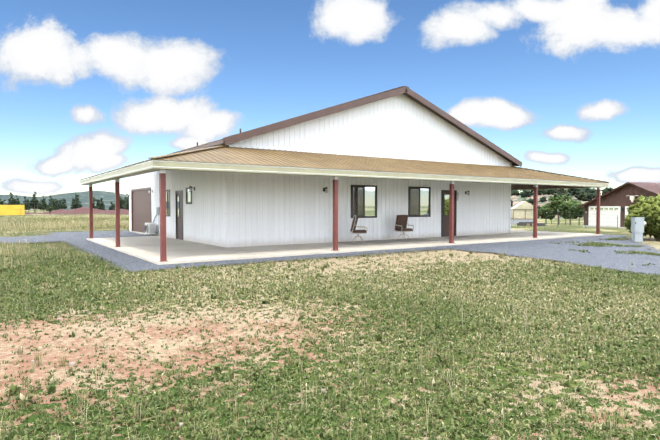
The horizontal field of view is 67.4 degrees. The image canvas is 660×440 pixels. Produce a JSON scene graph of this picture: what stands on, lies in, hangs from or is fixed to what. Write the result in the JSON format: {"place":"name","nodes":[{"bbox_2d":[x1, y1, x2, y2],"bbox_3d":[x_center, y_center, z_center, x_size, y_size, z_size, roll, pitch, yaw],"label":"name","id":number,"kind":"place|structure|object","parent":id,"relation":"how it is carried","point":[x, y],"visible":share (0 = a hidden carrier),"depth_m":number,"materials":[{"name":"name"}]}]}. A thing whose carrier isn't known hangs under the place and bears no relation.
{"place":"outdoors","nodes":[
{"label":"outdoors","id":0,"kind":"place"},
{"bbox_2d":[0,215,128,272],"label":"field grass","id":1,"kind":"structure","parent":0,"point":[50,222],"depth_m":37.36,"materials":[{"name":"beige plant"}]},
{"bbox_2d":[0,191,128,209],"bbox_3d":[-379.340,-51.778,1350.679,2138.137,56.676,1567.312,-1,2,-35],"label":"hills","id":2,"kind":"structure","parent":0,"point":[107,197],"depth_m":1061.40,"materials":[{"name":"green plant"}]},
{"bbox_2d":[0,209,659,439],"bbox_3d":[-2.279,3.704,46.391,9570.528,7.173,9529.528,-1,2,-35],"label":"ground","id":3,"kind":"structure","parent":0,"point":[52,351],"depth_m":5.07,"materials":[{"name":"green plant"}]},
{"bbox_2d":[0,205,24,214],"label":"yellow container","id":4,"kind":"object","parent":3,"relation":"on","point":[12,209],"visible":0.98,"depth_m":138.19,"materials":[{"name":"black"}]},
{"bbox_2d":[25,207,128,214],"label":"cinder piles","id":5,"kind":"object","parent":3,"relation":"on","point":[83,210],"visible":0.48,"depth_m":173.56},
{"bbox_2d":[36,208,128,214],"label":"trunks","id":6,"kind":"object","parent":3,"relation":"on","point":[67,211],"visible":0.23,"depth_m":141.34,"materials":[{"name":"grey"}]},
{"bbox_2d":[15,255,575,426],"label":"stones","id":7,"kind":"object","parent":3,"relation":"on","point":[73,364],"visible":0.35,"depth_m":6.03,"materials":[{"name":"beige stone"}]},
{"bbox_2d":[50,211,579,224],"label":"leafy trunks","id":8,"kind":"object","parent":3,"relation":"on","point":[545,220],"visible":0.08,"depth_m":126.92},
{"bbox_2d":[46,195,583,219],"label":"trees","id":9,"kind":"object","parent":3,"relation":"on","point":[566,209],"visible":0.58,"depth_m":122.77,"materials":[{"name":"green plant"}]},
{"bbox_2d":[0,250,659,439],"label":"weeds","id":10,"kind":"object","parent":3,"relation":"on","point":[643,328],"visible":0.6,"depth_m":5.54,"materials":[{"name":"green plant"}]},
{"bbox_2d":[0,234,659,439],"bbox_3d":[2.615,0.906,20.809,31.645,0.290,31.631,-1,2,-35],"label":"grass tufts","id":11,"kind":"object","parent":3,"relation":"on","point":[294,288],"visible":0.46,"depth_m":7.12,"materials":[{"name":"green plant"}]},
{"bbox_2d":[0,230,659,275],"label":"gravel driveway","id":12,"kind":"structure","parent":3,"relation":"on","point":[608,257],"depth_m":16.61,"materials":[{"name":"grey gravel"}]},
{"bbox_2d":[551,237,659,265],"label":"gravel weeds","id":13,"kind":"object","parent":12,"relation":"on","point":[597,244],"visible":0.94,"depth_m":19.07,"materials":[{"name":"green plant"}]},
{"bbox_2d":[631,217,645,241],"bbox_3d":[13.420,0.423,21.477,0.540,1.080,0.285,0,2,0],"label":"meter pedestal","id":14,"kind":"object","parent":12,"relation":"on","point":[637,226],"visible":0.98,"depth_m":21.37,"materials":[{"name":"grey"}]},
{"bbox_2d":[0,250,659,437],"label":"broad weeds","id":15,"kind":"object","parent":3,"relation":"on","point":[12,389],"visible":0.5,"depth_m":6.08,"materials":[{"name":"green plant"}]},
{"bbox_2d":[0,265,659,439],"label":"straw stalks","id":16,"kind":"object","parent":3,"relation":"on","point":[328,353],"visible":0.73,"depth_m":4.00,"materials":[{"name":"beige plant"}]},
{"bbox_2d":[86,230,602,264],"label":"concrete slab","id":17,"kind":"structure","parent":3,"relation":"on","point":[147,248],"depth_m":17.89,"materials":[{"name":"grey concrete"}]},
{"bbox_2d":[129,94,510,247],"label":"building walls","id":18,"kind":"structure","parent":17,"relation":"on","point":[227,209],"depth_m":20.62,"materials":[{"name":"white metal"}]},
{"bbox_2d":[131,187,151,232],"bbox_3d":[-10.367,-0.525,27.206,0.115,2.430,4.300,-1,2,-35],"label":"garage door","id":19,"kind":"structure","parent":18,"relation":"attached to","point":[141,214],"depth_m":27.38,"materials":[{"name":"brown metal"}]},
{"bbox_2d":[145,207,159,235],"bbox_3d":[-8.831,0.068,24.510,0.458,1.400,1.151,-1,2,-35],"label":"air conditioner unit","id":20,"kind":"object","parent":18,"relation":"attached to","point":[150,229],"visible":1,"depth_m":24.24,"materials":[{"name":"white metal"}]},
{"bbox_2d":[126,185,469,239],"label":"windows and doors","id":21,"kind":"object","parent":18,"relation":"attached to","point":[363,201],"visible":0.92,"depth_m":22.30,"materials":[{"name":"brown metal"}]},
{"bbox_2d":[124,86,521,166],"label":"roof","id":22,"kind":"structure","parent":18,"relation":"on","point":[438,112],"depth_m":20.81,"materials":[{"name":"brown"}]},
{"bbox_2d":[80,159,608,261],"bbox_3d":[1.525,-0.987,24.163,23.068,3.529,12.184,-1,2,-35],"label":"porch frame","id":23,"kind":"object","parent":17,"relation":"on","point":[163,166],"visible":0.67,"depth_m":16.64,"materials":[{"name":"white metal"}]},
{"bbox_2d":[80,143,609,184],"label":"porch roof","id":24,"kind":"structure","parent":23,"relation":"on","point":[254,155],"depth_m":18.46,"materials":[{"name":"brown metal"}]},
{"bbox_2d":[338,236,467,244],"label":"porch floor","id":25,"kind":"structure","parent":17,"relation":"on","point":[383,241],"depth_m":20.23,"materials":[{"name":"grey concrete"}]},
{"bbox_2d":[350,215,367,242],"bbox_3d":[1.141,0.355,19.830,0.635,1.093,0.650,0,2,-7],"label":"patio chair","id":26,"kind":"object","parent":25,"relation":"on","point":[354,226],"visible":0.96,"depth_m":19.59,"materials":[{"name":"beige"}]},
{"bbox_2d":[394,215,413,239],"bbox_3d":[3.169,0.314,21.248,0.650,1.093,0.635,-1,2,-27],"label":"patio chair","id":27,"kind":"object","parent":25,"relation":"on","point":[401,223],"visible":0.96,"depth_m":21.26,"materials":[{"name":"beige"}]},
{"bbox_2d":[511,201,537,224],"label":"greenhouse","id":28,"kind":"object","parent":3,"relation":"on","point":[521,211],"visible":0.71,"depth_m":58.64,"materials":[{"name":"white plastic"}]},
{"bbox_2d":[516,222,544,225],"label":"junk pile","id":29,"kind":"object","parent":3,"relation":"on","point":[527,224],"visible":0.73,"depth_m":53.30,"materials":[{"name":"grey"}]},
{"bbox_2d":[546,211,624,229],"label":"t-post fence","id":30,"kind":"object","parent":3,"relation":"on","point":[587,220],"visible":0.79,"depth_m":49.85,"materials":[{"name":"grey"}]},
{"bbox_2d":[577,182,659,227],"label":"brown barn","id":31,"kind":"structure","parent":3,"relation":"on","point":[619,200],"depth_m":63.45,"materials":[{"name":"brown"}]},
{"bbox_2d":[624,193,659,240],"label":"juniper bush","id":32,"kind":"object","parent":3,"relation":"on","point":[648,208],"depth_m":22.15,"materials":[{"name":"green plant"}]},
{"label":"pine trunks","id":33,"kind":"object","parent":3,"relation":"on","visible":0},
{"bbox_2d":[0,192,128,209],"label":"trees","id":34,"kind":"object","parent":33,"relation":"on","point":[55,204],"visible":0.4,"depth_m":271.64,"materials":[{"name":"green plant"}]},
{"bbox_2d":[0,0,659,196],"label":"sky","id":35,"kind":"structure","parent":0,"point":[88,88],"materials":[{"name":"blue"}]},
{"bbox_2d":[511,194,587,218],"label":"hillside","id":36,"kind":"structure","parent":0,"point":[516,200],"depth_m":302.31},
{"bbox_2d":[511,187,614,218],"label":"hillside junipers","id":37,"kind":"object","parent":36,"relation":"on","point":[585,194],"visible":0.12,"depth_m":303.40,"materials":[{"name":"green plant"}]}
]}

